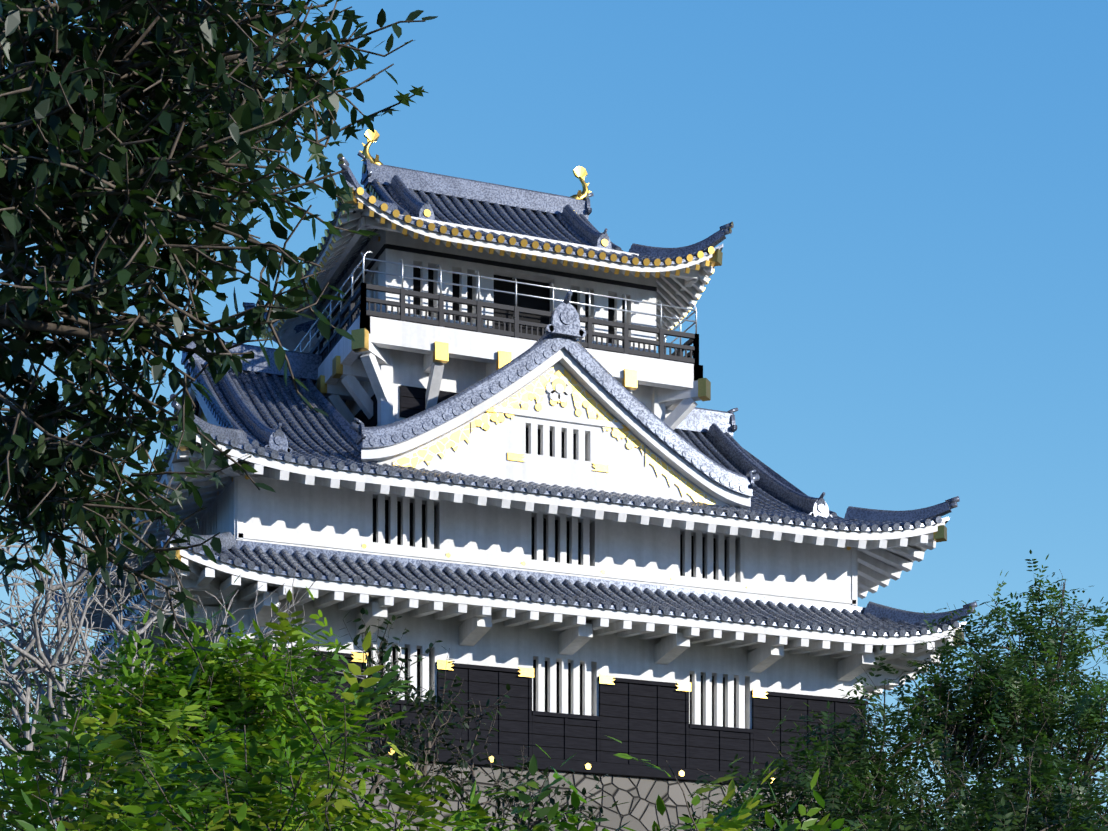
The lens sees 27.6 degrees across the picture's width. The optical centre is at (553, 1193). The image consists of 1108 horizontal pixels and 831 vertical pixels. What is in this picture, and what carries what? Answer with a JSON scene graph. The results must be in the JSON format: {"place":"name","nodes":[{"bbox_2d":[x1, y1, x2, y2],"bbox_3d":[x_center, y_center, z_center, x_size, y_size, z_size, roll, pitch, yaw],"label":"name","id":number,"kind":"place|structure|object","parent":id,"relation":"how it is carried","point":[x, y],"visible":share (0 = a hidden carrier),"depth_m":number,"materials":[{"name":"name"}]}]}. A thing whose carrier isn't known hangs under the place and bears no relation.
{"place":"outdoors","nodes":[
{"label":"outdoors","id":0,"kind":"place"},
{"bbox_2d":[0,649,121,830],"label":"broadleaf tree","id":1,"kind":"object","parent":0,"point":[13,696],"depth_m":29.03,"materials":[{"name":"green plant"}]},
{"bbox_2d":[0,610,157,819],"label":"tree","id":2,"kind":"object","parent":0,"point":[32,680],"depth_m":39.14,"materials":[{"name":"plant"}]},
{"bbox_2d":[0,0,427,583],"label":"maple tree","id":3,"kind":"object","parent":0,"point":[323,167],"depth_m":8.27,"materials":[{"name":"green plant"}]},
{"bbox_2d":[0,0,437,687],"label":"tree","id":4,"kind":"object","parent":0,"point":[248,114],"depth_m":7.01,"materials":[{"name":"green plant"}]},
{"bbox_2d":[120,616,389,827],"bbox_3d":[-4.034,-4.820,29.249,3.720,5.055,3.655,0,0,-21],"label":"bush","id":5,"kind":"object","parent":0,"point":[377,789],"depth_m":28.85,"materials":[{"name":"green plant"}]},
{"bbox_2d":[277,608,475,830],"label":"bush","id":6,"kind":"object","parent":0,"point":[409,748],"depth_m":32.43,"materials":[{"name":"green plant"}]},
{"bbox_2d":[151,753,842,830],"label":"stone wall","id":7,"kind":"structure","parent":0,"point":[639,809],"depth_m":52.21,"materials":[{"name":"grey stone"}]},
{"bbox_2d":[391,683,617,830],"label":"bush","id":8,"kind":"object","parent":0,"point":[503,774],"depth_m":33.07,"materials":[{"name":"green plant"}]},
{"bbox_2d":[57,186,962,729],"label":"castle walls","id":9,"kind":"structure","parent":0,"point":[311,506],"depth_m":52.39,"materials":[{"name":"white paint"}]},
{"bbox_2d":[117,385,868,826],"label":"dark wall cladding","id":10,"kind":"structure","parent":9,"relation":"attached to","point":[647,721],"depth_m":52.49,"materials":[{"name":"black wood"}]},
{"bbox_2d":[293,251,696,351],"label":"balcony railing","id":11,"kind":"object","parent":9,"relation":"attached to","point":[362,254],"visible":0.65,"depth_m":54.95,"materials":[{"name":"silver metal"}]},
{"bbox_2d":[309,244,698,364],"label":"balcony","id":12,"kind":"structure","parent":9,"relation":"attached to","point":[359,308],"depth_m":54.75,"materials":[{"name":"brown wood"}]},
{"bbox_2d":[43,129,964,782],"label":"gold ornaments","id":13,"kind":"object","parent":9,"relation":"attached to","point":[359,343],"visible":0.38,"depth_m":53.75},
{"bbox_2d":[34,152,976,703],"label":"castle roof tiles","id":14,"kind":"object","parent":9,"relation":"on","point":[256,406],"visible":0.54,"depth_m":52.85,"materials":[{"name":"grey tile"}]},
{"bbox_2d":[393,367,715,504],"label":"gable trim","id":15,"kind":"structure","parent":9,"relation":"attached to","point":[580,393],"depth_m":51.73,"materials":[{"name":"beige paint"}]},
{"bbox_2d":[0,0,1107,829],"label":"sky","id":16,"kind":"structure","parent":0,"point":[905,307],"materials":[{"name":"blue"}]},
{"bbox_2d":[660,705,926,830],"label":"bush","id":17,"kind":"object","parent":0,"point":[833,790],"depth_m":29.94,"materials":[{"name":"green plant"}]},
{"bbox_2d":[743,743,1107,830],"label":"bush","id":18,"kind":"object","parent":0,"point":[968,819],"depth_m":25.09,"materials":[{"name":"green plant"}]},
{"bbox_2d":[779,618,1079,830],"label":"tree","id":19,"kind":"object","parent":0,"point":[915,725],"depth_m":33.09,"materials":[{"name":"green plant"}]},
{"bbox_2d":[904,549,1107,815],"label":"tree","id":20,"kind":"object","parent":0,"point":[1085,713],"depth_m":34.50,"materials":[{"name":"green plant"}]},
{"bbox_2d":[907,703,1107,830],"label":"bush","id":21,"kind":"object","parent":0,"point":[1046,791],"depth_m":29.10,"materials":[{"name":"green plant"}]},
{"bbox_3d":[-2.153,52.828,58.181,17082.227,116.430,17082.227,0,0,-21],"label":"hill","id":22,"kind":"structure","parent":0,"visible":0},
{"bbox_2d":[0,423,257,825],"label":"bare tree","id":23,"kind":"object","parent":22,"relation":"on","point":[47,664],"visible":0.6,"depth_m":25.49,"materials":[{"name":"grey plant"}]},
{"bbox_2d":[0,693,285,830],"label":"wisteria shrub","id":24,"kind":"object","parent":22,"relation":"on","point":[100,804],"depth_m":12.08,"materials":[{"name":"green plant"}]},
{"bbox_2d":[21,573,389,830],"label":"bush","id":25,"kind":"object","parent":22,"relation":"on","point":[266,674],"depth_m":21.04,"materials":[{"name":"green plant"}]},
{"bbox_2d":[97,563,379,767],"bbox_3d":[-4.243,-5.410,29.694,2.980,6.075,5.276,0,0,34],"label":"bare tree","id":26,"kind":"object","parent":22,"relation":"on","point":[213,631],"visible":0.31,"depth_m":29.47,"materials":[{"name":"grey plant"}]},
{"bbox_2d":[18,631,507,830],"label":"wisteria shrub","id":27,"kind":"object","parent":22,"relation":"on","point":[397,796],"depth_m":12.13,"materials":[{"name":"green plant"}]},
{"bbox_2d":[351,745,634,830],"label":"wisteria shrub","id":28,"kind":"object","parent":22,"relation":"on","point":[483,818],"depth_m":11.49,"materials":[{"name":"green plant"}]},
{"bbox_2d":[522,736,863,830],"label":"wisteria shrub","id":29,"kind":"object","parent":22,"relation":"on","point":[740,813],"depth_m":11.30,"materials":[{"name":"green plant"}]},
{"bbox_2d":[1048,810,1107,830],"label":"bush","id":30,"kind":"object","parent":22,"relation":"on","point":[1095,820],"depth_m":21.19,"materials":[{"name":"green plant"}]}
]}

